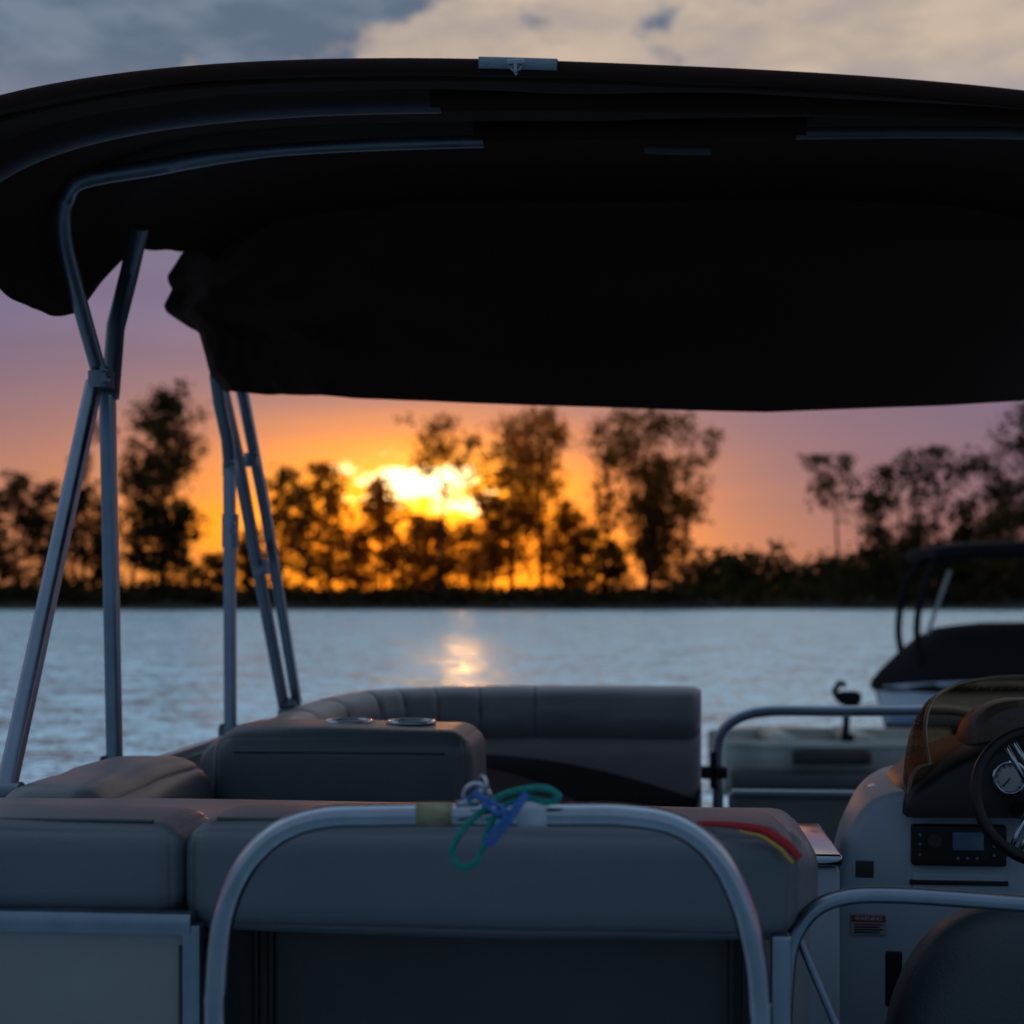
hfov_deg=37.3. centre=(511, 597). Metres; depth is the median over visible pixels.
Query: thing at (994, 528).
tree
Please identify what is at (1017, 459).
tree
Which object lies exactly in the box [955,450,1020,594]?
tree
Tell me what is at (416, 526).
tree
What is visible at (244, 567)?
tree
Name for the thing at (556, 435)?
tree
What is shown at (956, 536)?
tree
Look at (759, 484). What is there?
sky
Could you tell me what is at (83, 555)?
tree
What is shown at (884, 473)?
tree
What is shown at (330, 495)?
tree
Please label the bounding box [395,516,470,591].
tree
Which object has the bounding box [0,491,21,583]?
tree
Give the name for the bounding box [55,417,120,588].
tree
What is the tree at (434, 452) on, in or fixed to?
on the bank
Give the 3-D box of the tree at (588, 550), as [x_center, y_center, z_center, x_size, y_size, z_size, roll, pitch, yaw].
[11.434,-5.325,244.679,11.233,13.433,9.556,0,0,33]
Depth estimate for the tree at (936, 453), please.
253.05 m
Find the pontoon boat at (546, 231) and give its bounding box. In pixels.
[0,57,1023,1023]
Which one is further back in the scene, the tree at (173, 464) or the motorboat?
the tree at (173, 464)
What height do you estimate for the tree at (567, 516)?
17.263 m
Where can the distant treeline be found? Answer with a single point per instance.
(727, 565)
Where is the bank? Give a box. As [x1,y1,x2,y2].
[0,597,1023,609]
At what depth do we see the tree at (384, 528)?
248.45 m
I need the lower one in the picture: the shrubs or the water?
the water
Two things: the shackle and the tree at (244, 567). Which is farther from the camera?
the tree at (244, 567)
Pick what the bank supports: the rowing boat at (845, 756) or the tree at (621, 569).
the tree at (621, 569)
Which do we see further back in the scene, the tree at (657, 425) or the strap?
the tree at (657, 425)
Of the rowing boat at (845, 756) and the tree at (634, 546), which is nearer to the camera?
the rowing boat at (845, 756)
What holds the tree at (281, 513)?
on the bank
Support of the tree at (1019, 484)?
on the bank
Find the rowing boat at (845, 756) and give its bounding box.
[708,680,910,790]
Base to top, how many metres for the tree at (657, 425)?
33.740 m
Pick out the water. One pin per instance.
(728, 663)
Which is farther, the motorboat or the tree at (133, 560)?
the tree at (133, 560)
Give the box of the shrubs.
[0,569,1023,607]
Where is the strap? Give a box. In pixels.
[697,821,802,863]
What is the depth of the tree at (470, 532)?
254.09 m
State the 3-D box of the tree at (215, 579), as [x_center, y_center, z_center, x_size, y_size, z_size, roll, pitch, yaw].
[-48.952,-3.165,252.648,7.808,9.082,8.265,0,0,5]
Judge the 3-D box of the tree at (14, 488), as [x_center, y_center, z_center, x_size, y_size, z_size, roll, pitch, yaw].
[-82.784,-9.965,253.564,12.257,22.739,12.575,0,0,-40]
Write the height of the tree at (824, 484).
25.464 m
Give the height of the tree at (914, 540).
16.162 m
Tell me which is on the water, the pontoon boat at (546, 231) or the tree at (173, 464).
the pontoon boat at (546, 231)
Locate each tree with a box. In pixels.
[0,469,48,594]
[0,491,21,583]
[4,478,72,581]
[44,483,102,588]
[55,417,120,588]
[81,499,128,591]
[117,377,213,596]
[117,436,162,594]
[157,499,216,595]
[196,552,240,592]
[219,528,270,596]
[257,463,309,588]
[277,482,327,593]
[295,458,363,599]
[336,529,379,593]
[348,474,417,599]
[386,512,435,593]
[391,411,499,599]
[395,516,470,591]
[444,520,500,592]
[453,408,560,600]
[461,494,522,602]
[501,405,585,596]
[534,500,591,599]
[550,524,621,592]
[567,408,638,584]
[583,408,707,590]
[592,537,637,596]
[618,449,689,588]
[618,490,710,596]
[663,410,725,598]
[797,452,870,590]
[847,490,907,594]
[850,457,927,587]
[883,509,951,590]
[888,443,986,586]
[935,497,989,598]
[949,504,1023,601]
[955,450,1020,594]
[981,402,1023,597]
[1010,437,1023,529]
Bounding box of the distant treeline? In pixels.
[0,530,1023,597]
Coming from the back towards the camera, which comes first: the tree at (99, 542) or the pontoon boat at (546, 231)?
the tree at (99, 542)
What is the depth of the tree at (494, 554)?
242.11 m
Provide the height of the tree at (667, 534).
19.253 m
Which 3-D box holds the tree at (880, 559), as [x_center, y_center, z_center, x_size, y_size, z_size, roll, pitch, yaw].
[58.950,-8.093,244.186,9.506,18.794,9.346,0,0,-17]
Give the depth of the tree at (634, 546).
250.78 m
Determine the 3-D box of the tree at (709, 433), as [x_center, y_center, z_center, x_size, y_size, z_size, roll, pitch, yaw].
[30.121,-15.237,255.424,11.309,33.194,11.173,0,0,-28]
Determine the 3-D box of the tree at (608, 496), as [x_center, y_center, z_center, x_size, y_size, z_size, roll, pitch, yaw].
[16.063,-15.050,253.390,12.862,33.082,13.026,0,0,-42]
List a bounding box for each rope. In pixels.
[448,784,561,870]
[467,789,506,815]
[483,791,529,845]
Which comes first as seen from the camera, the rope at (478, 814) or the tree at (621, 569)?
the rope at (478, 814)
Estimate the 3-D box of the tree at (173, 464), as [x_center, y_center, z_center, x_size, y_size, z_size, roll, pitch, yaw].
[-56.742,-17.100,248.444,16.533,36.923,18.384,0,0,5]
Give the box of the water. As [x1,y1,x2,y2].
[0,609,1023,806]
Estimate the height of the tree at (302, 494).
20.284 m
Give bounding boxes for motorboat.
[870,541,1023,728]
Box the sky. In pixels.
[0,0,1023,592]
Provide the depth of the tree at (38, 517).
252.55 m
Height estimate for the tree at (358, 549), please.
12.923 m
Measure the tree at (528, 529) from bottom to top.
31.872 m
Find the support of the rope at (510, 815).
attached to the pontoon boat at (546, 231)
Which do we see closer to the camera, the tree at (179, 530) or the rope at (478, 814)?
the rope at (478, 814)
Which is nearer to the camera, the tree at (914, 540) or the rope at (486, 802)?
the rope at (486, 802)
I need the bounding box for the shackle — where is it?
[455,774,492,806]

